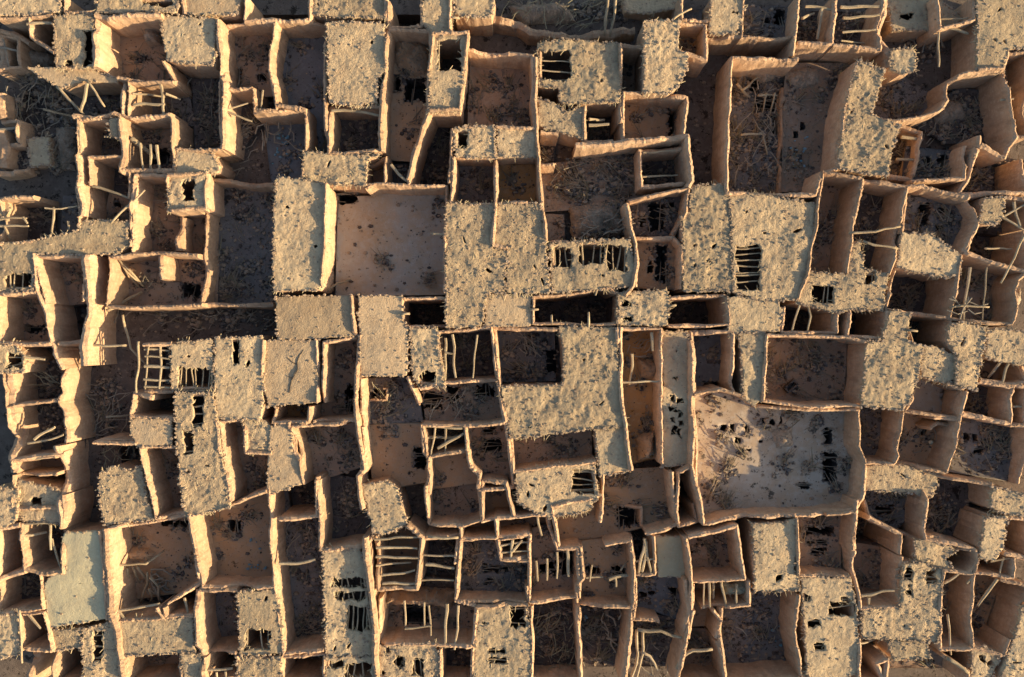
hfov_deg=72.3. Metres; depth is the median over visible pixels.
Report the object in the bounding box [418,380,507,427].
roofless room
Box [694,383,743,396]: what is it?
mud wall
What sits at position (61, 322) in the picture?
mud wall
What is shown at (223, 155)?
mud wall
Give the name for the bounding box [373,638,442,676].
mud house
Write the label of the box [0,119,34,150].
roofless room
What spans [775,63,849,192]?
roofless room
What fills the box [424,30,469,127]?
mud house
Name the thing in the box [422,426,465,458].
roofless room
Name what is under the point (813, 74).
rubble mound
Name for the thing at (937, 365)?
mud house
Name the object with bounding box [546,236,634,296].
mud house
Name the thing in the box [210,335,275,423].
mud house
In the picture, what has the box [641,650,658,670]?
palm beam
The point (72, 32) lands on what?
mud house
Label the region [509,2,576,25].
rubble mound
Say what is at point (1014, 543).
roofless room
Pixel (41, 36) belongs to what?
roofless room
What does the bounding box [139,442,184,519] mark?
roofless room
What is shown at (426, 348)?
mud house
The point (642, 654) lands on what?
palm beam
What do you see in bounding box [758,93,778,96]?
palm beam
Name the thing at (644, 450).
rubble mound
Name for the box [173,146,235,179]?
mud house
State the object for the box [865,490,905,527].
roofless room
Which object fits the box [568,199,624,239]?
rubble mound
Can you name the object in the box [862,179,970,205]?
mud wall
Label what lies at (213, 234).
roofless room
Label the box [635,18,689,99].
mud house
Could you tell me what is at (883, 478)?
mud house
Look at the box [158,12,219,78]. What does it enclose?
mud house
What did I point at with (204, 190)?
mud house
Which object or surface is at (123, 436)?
mud wall
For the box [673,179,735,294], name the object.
mud house
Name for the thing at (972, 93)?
roofless room
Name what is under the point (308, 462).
roofless room
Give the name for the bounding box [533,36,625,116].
mud house
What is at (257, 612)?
mud house
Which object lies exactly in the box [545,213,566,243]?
roofless room
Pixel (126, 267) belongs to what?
palm beam
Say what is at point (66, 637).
mud house
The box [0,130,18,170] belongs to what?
mud wall
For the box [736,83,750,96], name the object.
palm beam
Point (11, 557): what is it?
roofless room
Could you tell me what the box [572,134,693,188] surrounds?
mud wall
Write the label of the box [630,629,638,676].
palm beam
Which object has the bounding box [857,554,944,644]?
mud house
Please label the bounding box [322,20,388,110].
mud house
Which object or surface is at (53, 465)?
roofless room
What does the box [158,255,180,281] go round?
mud wall
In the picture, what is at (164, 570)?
palm log
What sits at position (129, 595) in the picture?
mud wall
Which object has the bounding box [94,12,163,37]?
mud wall
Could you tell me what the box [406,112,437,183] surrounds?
mud wall
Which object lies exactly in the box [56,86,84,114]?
palm beam
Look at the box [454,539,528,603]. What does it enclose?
roofless room
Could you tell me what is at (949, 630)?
palm beam
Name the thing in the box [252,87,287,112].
roofless room
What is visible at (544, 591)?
roofless room
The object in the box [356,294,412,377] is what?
mud house
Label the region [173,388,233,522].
mud house
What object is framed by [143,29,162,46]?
rubble mound
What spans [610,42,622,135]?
mud wall
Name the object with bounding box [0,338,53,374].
mud house
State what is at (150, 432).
mud house
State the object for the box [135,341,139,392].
palm beam
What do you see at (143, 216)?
roofless room
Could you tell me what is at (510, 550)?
roofless room
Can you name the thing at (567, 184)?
rubble
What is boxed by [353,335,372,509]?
mud wall
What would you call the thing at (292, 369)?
mud house
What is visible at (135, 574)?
palm beam
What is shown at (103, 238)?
mud house
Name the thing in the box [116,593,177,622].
roofless room
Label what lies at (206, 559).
mud wall
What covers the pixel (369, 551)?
mud wall
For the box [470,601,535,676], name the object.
mud house
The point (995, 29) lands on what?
mud house
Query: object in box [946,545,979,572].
roofless room
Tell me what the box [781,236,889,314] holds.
mud house
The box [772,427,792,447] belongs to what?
rubble mound
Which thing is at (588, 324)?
palm beam
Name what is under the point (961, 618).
roofless room
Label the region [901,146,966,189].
roofless room
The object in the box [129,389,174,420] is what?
roofless room
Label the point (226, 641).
roofless room
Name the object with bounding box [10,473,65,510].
roofless room
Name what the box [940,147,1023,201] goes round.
roofless room
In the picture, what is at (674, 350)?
mud house
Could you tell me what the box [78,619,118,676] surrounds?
mud house
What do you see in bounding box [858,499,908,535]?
mud wall
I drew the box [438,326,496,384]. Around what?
roofless room
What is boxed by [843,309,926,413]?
mud house
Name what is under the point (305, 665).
roofless room
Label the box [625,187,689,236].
roofless room
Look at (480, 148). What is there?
mud house
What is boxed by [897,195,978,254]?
roofless room
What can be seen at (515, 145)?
mud house
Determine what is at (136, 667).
roofless room
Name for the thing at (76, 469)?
mud wall
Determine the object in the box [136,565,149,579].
palm beam
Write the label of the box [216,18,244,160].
mud wall
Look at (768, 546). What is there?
mud house
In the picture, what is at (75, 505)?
mud wall
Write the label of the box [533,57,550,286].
mud wall
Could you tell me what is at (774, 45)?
roofless room
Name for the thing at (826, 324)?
roofless room
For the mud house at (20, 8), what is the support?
on the ground
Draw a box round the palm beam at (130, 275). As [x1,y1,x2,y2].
[121,265,143,285]
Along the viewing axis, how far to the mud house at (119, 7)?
50.94 m
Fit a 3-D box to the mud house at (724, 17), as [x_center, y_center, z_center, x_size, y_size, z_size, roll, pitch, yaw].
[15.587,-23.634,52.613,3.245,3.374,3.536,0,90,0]
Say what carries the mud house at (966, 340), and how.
on the ground
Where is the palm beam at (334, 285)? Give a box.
[324,279,350,293]
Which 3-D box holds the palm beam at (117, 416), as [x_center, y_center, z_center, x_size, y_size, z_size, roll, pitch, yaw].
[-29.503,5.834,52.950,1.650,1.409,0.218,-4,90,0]
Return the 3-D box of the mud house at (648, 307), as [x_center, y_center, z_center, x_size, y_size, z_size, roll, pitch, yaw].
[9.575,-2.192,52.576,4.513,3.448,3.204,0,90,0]
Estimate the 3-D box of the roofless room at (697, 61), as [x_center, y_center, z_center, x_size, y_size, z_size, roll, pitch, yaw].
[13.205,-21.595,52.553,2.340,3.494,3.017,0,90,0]
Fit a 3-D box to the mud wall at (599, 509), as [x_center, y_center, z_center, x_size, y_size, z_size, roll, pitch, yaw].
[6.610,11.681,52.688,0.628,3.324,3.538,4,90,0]
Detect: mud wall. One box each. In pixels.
[0,13,54,38]
[0,29,45,51]
[0,37,19,79]
[0,93,18,120]
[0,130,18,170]
[6,372,37,403]
[8,405,41,472]
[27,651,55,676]
[32,253,79,369]
[53,439,90,523]
[57,350,95,442]
[59,486,94,528]
[72,111,189,129]
[75,154,108,220]
[79,255,116,365]
[91,21,121,76]
[92,431,133,443]
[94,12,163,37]
[102,525,136,676]
[118,115,149,180]
[128,180,154,246]
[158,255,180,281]
[175,147,238,162]
[175,217,194,252]
[181,137,193,148]
[187,513,218,573]
[194,587,226,676]
[214,420,246,501]
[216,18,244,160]
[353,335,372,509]
[362,527,388,676]
[369,387,388,401]
[378,1,398,161]
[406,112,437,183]
[454,16,634,45]
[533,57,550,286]
[571,540,585,603]
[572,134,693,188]
[595,475,604,522]
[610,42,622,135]
[617,326,632,470]
[619,531,635,676]
[620,203,638,296]
[624,504,642,527]
[673,527,693,641]
[680,340,704,524]
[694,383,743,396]
[707,34,757,56]
[775,0,799,58]
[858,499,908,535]
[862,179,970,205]
[869,47,891,68]
[870,70,1003,127]
[878,0,887,49]
[899,495,974,548]
[914,418,947,429]
[949,135,1004,167]
[975,51,1017,165]
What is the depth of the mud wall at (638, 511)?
52.81 m
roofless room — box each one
[0,34,33,79]
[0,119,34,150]
[0,149,36,180]
[0,195,58,245]
[0,290,53,346]
[0,521,28,580]
[0,572,49,614]
[2,356,63,407]
[5,404,88,460]
[10,456,65,476]
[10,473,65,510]
[19,519,89,575]
[22,609,55,652]
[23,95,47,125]
[26,17,55,55]
[36,254,86,304]
[44,186,90,234]
[51,648,83,676]
[57,306,86,345]
[63,0,95,14]
[75,117,121,156]
[79,83,127,115]
[87,155,137,198]
[92,185,130,220]
[94,18,192,97]
[96,439,139,462]
[105,251,218,311]
[108,514,200,606]
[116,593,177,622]
[122,116,193,173]
[124,653,183,676]
[127,80,194,125]
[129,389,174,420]
[131,173,218,255]
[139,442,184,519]
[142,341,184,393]
[162,589,195,618]
[192,78,222,148]
[199,178,278,309]
[199,585,243,654]
[201,486,273,589]
[202,651,239,676]
[219,17,288,96]
[219,419,271,501]
[221,86,262,149]
[243,0,316,36]
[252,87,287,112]
[253,109,317,182]
[268,19,331,152]
[268,471,332,655]
[271,403,321,424]
[279,479,318,521]
[283,651,326,676]
[290,421,361,484]
[313,336,359,423]
[317,474,374,551]
[327,104,384,158]
[335,182,450,295]
[359,375,423,425]
[361,422,433,486]
[367,156,393,193]
[374,513,429,591]
[378,587,478,649]
[388,27,431,161]
[388,155,415,195]
[389,0,423,28]
[403,296,447,329]
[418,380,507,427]
[418,526,459,585]
[420,124,467,189]
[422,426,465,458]
[424,483,481,527]
[427,447,482,495]
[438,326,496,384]
[439,647,474,676]
[449,156,499,204]
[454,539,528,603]
[459,509,497,539]
[464,423,515,491]
[465,48,534,137]
[479,473,515,520]
[493,326,557,385]
[494,505,551,537]
[496,536,527,561]
[497,164,536,204]
[510,429,595,472]
[526,521,580,603]
[528,599,582,676]
[531,287,617,326]
[539,130,558,174]
[541,154,643,211]
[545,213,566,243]
[550,464,676,550]
[573,603,624,676]
[574,532,634,609]
[580,106,612,142]
[614,91,688,140]
[616,326,663,463]
[622,43,641,90]
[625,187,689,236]
[627,615,687,676]
[630,529,656,576]
[632,573,689,631]
[633,146,684,194]
[633,236,683,291]
[661,294,730,328]
[669,464,697,527]
[670,0,708,23]
[674,626,725,676]
[678,22,707,77]
[680,329,734,391]
[681,520,745,582]
[683,392,866,525]
[688,601,722,638]
[693,576,750,608]
[708,588,802,676]
[711,56,857,201]
[727,0,799,56]
[760,333,865,408]
[772,305,838,334]
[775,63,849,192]
[791,509,857,577]
[794,0,837,62]
[806,170,863,273]
[816,0,884,63]
[835,309,888,340]
[837,179,907,274]
[841,494,902,554]
[841,543,902,609]
[843,407,902,465]
[850,635,889,676]
[859,270,949,321]
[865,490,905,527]
[873,77,927,118]
[873,644,969,676]
[877,125,922,183]
[894,411,956,473]
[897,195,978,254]
[898,380,963,418]
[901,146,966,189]
[902,472,993,547]
[908,314,951,346]
[911,0,975,47]
[917,88,1013,143]
[921,255,1023,326]
[926,414,1023,483]
[930,563,974,651]
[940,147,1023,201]
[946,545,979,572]
[947,574,1023,656]
[953,380,1014,424]
[954,551,1015,578]
[961,223,1023,275]
[977,362,1023,388]
[980,506,1023,559]
[985,195,1023,234]
[994,378,1023,426]
[1005,50,1023,143]
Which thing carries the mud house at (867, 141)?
on the ground
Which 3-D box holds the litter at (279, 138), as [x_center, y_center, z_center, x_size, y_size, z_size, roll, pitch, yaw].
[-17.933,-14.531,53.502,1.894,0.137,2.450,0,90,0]
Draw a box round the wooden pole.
[959,298,971,318]
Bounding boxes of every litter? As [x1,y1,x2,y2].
[246,538,266,569]
[272,132,289,163]
[790,136,807,166]
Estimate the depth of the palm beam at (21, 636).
50.75 m
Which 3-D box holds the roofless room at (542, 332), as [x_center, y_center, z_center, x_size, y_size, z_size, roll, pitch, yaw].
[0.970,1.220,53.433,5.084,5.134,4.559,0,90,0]
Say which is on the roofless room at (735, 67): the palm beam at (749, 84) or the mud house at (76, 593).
the palm beam at (749, 84)
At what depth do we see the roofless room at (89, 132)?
52.10 m
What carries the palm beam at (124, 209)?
on the mud wall at (140, 187)
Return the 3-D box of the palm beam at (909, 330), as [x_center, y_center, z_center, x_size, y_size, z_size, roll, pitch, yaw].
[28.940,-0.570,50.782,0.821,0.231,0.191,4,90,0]
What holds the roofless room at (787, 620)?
on the ground
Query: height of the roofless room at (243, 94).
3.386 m
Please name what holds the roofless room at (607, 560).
on the ground
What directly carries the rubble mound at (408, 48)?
on the roofless room at (400, 118)
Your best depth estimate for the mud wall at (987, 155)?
51.54 m
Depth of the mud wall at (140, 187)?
51.41 m
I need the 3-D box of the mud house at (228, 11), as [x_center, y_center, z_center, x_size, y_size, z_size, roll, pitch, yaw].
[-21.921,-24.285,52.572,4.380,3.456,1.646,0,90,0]
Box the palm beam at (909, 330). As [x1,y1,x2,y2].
[906,329,917,331]
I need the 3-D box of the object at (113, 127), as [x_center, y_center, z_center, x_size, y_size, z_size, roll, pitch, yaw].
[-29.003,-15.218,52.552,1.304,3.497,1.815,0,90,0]
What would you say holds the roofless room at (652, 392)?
on the ground
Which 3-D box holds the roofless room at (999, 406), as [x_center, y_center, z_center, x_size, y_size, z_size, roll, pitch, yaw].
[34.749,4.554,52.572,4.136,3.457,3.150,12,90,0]
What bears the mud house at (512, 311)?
on the ground
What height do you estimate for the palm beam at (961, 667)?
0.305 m
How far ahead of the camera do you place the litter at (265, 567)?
53.06 m
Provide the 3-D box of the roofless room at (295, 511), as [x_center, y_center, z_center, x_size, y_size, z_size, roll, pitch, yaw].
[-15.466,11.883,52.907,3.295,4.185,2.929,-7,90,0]
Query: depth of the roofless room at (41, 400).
51.41 m
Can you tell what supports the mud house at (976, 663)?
on the ground
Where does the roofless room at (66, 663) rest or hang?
on the ground
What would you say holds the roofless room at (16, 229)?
on the ground
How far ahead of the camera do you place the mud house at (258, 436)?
51.13 m
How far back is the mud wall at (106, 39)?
51.64 m
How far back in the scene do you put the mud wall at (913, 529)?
51.45 m
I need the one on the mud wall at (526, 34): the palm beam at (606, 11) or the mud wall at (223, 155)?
the palm beam at (606, 11)
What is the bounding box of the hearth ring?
[776,366,786,377]
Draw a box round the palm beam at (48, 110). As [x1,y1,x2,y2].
[43,108,71,116]
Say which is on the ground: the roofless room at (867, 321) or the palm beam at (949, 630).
the roofless room at (867, 321)
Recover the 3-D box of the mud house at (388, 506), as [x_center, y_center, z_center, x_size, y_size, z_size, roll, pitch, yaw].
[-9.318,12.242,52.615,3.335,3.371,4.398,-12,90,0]
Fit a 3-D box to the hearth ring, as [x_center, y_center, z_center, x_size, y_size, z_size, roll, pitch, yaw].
[20.596,2.561,53.610,0.850,0.208,0.848,0,90,0]
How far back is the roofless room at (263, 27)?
51.53 m
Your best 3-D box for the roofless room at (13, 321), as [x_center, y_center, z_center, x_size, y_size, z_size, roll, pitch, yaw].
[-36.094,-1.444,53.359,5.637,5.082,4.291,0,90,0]
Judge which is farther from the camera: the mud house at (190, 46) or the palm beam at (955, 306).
the mud house at (190, 46)
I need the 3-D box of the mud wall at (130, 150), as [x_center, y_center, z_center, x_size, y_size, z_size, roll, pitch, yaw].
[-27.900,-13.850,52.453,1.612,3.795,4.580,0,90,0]
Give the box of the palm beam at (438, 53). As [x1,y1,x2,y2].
[438,41,439,68]
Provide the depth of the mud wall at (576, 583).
51.01 m
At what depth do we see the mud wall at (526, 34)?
52.84 m
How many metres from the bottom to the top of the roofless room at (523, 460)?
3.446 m
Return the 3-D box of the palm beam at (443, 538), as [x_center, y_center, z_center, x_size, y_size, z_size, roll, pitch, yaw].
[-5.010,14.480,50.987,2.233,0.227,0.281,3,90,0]
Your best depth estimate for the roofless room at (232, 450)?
52.43 m
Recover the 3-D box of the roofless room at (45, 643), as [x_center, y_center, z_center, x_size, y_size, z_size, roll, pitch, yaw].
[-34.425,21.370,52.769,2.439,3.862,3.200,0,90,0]
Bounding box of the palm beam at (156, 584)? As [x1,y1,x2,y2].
[149,577,159,602]
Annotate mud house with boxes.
[0,0,63,16]
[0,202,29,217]
[0,215,131,296]
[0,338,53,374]
[0,482,23,528]
[0,608,47,659]
[16,475,65,527]
[26,134,56,168]
[27,65,122,98]
[43,522,107,628]
[46,620,95,654]
[51,11,99,72]
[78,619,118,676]
[93,0,181,15]
[96,459,156,526]
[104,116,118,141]
[120,614,197,657]
[128,416,176,448]
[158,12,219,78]
[164,170,224,216]
[166,337,215,393]
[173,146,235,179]
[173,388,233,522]
[179,649,201,676]
[181,0,244,23]
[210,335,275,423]
[231,653,296,676]
[234,585,286,660]
[240,415,273,455]
[260,337,324,408]
[266,422,301,495]
[270,174,339,295]
[274,293,358,340]
[298,147,381,193]
[307,0,388,23]
[319,543,371,657]
[320,654,373,676]
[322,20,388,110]
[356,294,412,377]
[362,476,411,536]
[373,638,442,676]
[408,324,448,389]
[419,0,455,33]
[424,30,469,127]
[441,199,508,329]
[452,0,495,35]
[452,123,497,165]
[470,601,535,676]
[482,293,531,328]
[490,199,552,300]
[495,123,540,164]
[496,319,628,440]
[512,459,601,520]
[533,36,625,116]
[537,97,587,147]
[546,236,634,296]
[591,426,630,477]
[611,287,674,326]
[619,0,677,20]
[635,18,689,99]
[655,528,684,578]
[658,329,689,468]
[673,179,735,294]
[702,0,745,38]
[717,294,784,338]
[721,189,815,302]
[732,327,769,408]
[740,516,802,596]
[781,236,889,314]
[796,572,859,676]
[835,57,902,179]
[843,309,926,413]
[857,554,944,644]
[866,459,939,498]
[871,638,932,663]
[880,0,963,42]
[881,44,919,86]
[892,229,962,281]
[901,530,958,568]
[918,345,956,387]
[919,318,989,391]
[946,639,1000,676]
[950,0,1023,77]
[955,507,1010,562]
[967,481,1023,516]
[968,195,1007,227]
[982,325,1023,367]
[986,596,1023,676]
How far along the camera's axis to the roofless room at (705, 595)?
51.63 m
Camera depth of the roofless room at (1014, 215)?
51.83 m
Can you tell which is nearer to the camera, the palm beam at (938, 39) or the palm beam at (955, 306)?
the palm beam at (955, 306)
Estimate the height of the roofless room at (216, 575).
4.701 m
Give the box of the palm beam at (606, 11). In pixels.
[604,0,608,35]
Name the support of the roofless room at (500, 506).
on the ground
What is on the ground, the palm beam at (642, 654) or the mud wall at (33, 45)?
the mud wall at (33, 45)
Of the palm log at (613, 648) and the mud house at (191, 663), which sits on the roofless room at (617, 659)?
the palm log at (613, 648)
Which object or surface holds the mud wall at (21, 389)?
on the ground
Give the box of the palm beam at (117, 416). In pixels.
[106,414,128,417]
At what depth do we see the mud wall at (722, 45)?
52.20 m
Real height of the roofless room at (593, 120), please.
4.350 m
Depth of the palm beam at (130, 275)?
52.57 m
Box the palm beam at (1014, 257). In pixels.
[1000,234,1023,282]
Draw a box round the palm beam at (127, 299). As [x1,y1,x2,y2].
[105,291,142,311]
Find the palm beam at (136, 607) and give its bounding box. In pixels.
[118,603,159,611]
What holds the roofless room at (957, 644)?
on the ground
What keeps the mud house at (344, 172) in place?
on the ground
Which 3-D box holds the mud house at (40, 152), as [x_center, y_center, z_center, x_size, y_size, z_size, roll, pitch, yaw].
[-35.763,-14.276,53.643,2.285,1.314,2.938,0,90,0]
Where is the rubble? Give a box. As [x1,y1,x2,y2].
[11,0,1023,668]
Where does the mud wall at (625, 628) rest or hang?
on the ground
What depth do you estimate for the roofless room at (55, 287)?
52.36 m
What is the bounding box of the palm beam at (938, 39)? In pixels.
[937,32,939,66]
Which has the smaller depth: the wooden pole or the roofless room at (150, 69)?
the wooden pole
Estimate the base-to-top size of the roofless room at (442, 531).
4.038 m
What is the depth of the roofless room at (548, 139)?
52.30 m
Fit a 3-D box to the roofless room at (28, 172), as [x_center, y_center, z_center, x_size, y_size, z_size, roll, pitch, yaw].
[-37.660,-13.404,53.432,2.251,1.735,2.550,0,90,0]
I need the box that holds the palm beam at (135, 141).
[129,136,156,159]
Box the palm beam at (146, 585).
[139,571,148,603]
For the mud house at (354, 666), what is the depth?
51.09 m
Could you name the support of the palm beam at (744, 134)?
on the rubble
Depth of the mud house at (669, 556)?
52.10 m
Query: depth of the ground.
54.06 m
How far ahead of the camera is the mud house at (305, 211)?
50.61 m
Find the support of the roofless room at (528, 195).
on the ground
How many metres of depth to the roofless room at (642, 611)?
53.10 m
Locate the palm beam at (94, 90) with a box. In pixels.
[86,79,105,106]
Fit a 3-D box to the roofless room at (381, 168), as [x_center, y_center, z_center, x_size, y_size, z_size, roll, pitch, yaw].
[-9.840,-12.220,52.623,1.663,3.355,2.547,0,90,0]
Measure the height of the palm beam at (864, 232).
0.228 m
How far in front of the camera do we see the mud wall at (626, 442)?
50.84 m
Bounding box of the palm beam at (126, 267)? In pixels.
[118,260,144,286]
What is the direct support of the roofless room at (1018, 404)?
on the ground
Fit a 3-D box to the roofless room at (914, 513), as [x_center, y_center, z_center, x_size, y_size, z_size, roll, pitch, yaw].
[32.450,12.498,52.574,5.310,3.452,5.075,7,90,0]
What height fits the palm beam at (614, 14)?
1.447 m
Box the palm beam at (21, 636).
[18,610,22,663]
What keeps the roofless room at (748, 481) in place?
on the ground
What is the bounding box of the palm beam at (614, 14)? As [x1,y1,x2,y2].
[609,0,616,36]
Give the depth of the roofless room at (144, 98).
52.07 m
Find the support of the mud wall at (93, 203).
on the ground
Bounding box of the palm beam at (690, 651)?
[675,647,712,669]
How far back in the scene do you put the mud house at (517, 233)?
50.91 m
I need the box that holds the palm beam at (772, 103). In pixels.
[769,92,775,114]
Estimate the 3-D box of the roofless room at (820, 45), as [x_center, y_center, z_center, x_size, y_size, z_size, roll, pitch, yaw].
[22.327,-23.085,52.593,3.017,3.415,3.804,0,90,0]
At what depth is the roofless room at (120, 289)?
53.44 m
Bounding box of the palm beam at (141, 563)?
[120,550,164,565]
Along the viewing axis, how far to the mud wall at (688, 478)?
50.95 m
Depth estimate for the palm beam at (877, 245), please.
50.74 m
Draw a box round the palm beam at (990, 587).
[977,578,997,605]
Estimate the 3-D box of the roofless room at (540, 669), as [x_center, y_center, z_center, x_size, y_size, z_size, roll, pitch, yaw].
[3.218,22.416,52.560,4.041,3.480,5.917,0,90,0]
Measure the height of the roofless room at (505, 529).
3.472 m
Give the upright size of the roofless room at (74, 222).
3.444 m
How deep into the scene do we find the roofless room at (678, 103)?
53.04 m
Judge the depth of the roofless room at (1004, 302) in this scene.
52.07 m
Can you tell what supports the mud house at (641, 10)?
on the ground
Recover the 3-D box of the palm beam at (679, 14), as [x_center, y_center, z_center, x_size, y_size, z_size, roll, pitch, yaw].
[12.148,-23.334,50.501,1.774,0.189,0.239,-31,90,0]
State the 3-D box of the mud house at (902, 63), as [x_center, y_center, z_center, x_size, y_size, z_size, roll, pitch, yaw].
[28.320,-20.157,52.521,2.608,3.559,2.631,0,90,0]
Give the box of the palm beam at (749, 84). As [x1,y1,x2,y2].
[742,77,757,90]
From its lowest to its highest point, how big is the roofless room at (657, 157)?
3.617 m
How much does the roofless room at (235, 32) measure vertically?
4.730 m
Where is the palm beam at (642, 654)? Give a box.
[636,632,644,676]
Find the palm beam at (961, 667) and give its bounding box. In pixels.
[945,656,969,673]
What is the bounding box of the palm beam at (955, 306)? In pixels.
[948,304,989,308]
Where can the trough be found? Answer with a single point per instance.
(788, 388)
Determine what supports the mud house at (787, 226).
on the ground
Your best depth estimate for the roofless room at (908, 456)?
53.34 m
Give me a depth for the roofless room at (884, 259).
52.31 m
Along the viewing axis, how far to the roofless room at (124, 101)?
51.30 m
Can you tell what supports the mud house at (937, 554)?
on the ground
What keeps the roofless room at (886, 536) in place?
on the ground
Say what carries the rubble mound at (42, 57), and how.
on the ground
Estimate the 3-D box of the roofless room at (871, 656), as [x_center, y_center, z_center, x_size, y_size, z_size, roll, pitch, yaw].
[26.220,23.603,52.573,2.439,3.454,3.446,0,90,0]
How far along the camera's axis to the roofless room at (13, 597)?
52.09 m
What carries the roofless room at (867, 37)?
on the ground
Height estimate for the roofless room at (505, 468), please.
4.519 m
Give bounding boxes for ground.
[0,0,1023,676]
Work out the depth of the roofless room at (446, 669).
52.72 m
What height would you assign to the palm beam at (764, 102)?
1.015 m
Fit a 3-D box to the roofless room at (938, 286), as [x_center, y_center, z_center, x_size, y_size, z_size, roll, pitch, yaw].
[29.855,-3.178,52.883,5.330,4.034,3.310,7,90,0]
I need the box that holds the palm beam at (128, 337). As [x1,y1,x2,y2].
[121,315,145,363]
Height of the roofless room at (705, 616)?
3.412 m
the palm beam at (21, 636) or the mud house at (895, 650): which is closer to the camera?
the palm beam at (21, 636)
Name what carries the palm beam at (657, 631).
on the palm beam at (642, 654)
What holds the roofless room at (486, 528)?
on the ground
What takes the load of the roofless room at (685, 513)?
on the ground
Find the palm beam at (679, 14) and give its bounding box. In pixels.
[672,8,691,19]
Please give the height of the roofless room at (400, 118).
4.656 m
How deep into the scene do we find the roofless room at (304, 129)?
53.73 m
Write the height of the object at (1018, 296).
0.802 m
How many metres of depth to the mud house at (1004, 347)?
50.99 m
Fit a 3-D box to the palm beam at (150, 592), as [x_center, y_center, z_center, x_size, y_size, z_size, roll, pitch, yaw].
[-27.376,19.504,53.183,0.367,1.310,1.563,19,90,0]
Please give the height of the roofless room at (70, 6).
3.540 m
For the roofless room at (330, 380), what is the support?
on the ground
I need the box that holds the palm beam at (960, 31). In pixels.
[950,28,968,34]
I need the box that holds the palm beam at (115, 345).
[93,343,126,346]
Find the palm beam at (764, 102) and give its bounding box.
[762,92,766,112]
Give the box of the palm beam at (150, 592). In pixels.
[148,588,152,601]
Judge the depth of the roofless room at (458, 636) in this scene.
52.32 m
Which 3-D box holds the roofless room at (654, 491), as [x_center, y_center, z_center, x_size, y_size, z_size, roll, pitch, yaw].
[7.458,12.362,53.097,9.548,4.607,5.121,-11,90,0]
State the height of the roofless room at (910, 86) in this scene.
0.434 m
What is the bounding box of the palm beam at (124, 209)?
[109,189,145,223]
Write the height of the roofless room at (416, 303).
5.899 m
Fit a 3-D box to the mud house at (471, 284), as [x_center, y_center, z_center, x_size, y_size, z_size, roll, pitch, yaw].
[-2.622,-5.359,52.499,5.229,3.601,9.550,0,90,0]
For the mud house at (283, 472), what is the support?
on the ground
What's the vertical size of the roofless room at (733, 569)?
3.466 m
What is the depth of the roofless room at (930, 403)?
53.03 m
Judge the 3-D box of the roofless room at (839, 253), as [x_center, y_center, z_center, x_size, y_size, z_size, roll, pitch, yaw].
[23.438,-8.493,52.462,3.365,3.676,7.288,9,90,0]
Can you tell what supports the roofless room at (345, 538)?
on the ground
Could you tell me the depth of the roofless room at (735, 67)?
52.42 m
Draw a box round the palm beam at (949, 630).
[946,614,951,654]
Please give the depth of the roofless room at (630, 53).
53.19 m
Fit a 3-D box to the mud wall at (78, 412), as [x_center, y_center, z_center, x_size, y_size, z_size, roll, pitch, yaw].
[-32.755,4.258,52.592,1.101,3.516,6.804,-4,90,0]
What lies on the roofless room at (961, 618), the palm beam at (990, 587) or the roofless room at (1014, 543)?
the palm beam at (990, 587)
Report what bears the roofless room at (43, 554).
on the ground
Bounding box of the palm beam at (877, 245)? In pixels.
[862,240,897,249]
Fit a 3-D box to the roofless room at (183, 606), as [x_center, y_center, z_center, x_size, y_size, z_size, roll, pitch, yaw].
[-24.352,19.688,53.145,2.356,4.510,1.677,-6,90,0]
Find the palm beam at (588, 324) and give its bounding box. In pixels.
[587,312,589,326]
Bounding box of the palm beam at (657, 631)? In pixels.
[637,628,681,638]
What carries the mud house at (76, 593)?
on the ground
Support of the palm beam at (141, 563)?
on the roofless room at (121, 536)
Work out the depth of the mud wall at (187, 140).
52.90 m
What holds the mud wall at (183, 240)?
on the ground
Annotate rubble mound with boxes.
[29,50,55,65]
[56,127,75,170]
[128,546,155,560]
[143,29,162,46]
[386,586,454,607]
[395,41,428,77]
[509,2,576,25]
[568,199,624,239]
[635,431,654,460]
[636,358,655,378]
[723,581,745,594]
[737,74,777,83]
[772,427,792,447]
[788,67,819,90]
[925,99,965,123]
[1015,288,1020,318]
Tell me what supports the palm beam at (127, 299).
on the roofless room at (120, 289)
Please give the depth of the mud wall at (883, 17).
51.55 m
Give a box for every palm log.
[150,568,172,575]
[605,614,616,625]
[610,632,616,652]
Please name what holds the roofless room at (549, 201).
on the ground
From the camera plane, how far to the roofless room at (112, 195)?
53.46 m
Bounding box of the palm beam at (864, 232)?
[848,225,900,233]
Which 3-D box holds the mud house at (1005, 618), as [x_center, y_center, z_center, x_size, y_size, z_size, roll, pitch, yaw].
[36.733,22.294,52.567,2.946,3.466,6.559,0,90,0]
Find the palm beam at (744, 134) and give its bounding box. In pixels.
[741,133,767,154]
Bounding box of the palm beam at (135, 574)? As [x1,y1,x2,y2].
[132,566,139,582]
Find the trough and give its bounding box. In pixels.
[782,379,798,392]
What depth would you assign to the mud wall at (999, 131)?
52.03 m
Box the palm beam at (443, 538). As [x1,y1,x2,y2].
[428,535,458,539]
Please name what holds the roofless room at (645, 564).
on the ground
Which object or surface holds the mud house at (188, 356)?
on the ground
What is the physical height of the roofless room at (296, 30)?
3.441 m
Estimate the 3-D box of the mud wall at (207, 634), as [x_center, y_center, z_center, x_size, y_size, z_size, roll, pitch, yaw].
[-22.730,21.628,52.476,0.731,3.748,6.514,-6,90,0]
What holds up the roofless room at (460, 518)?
on the ground
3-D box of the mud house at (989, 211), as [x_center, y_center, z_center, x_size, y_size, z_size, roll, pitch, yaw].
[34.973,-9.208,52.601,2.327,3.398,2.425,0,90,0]
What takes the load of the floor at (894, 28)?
on the ground

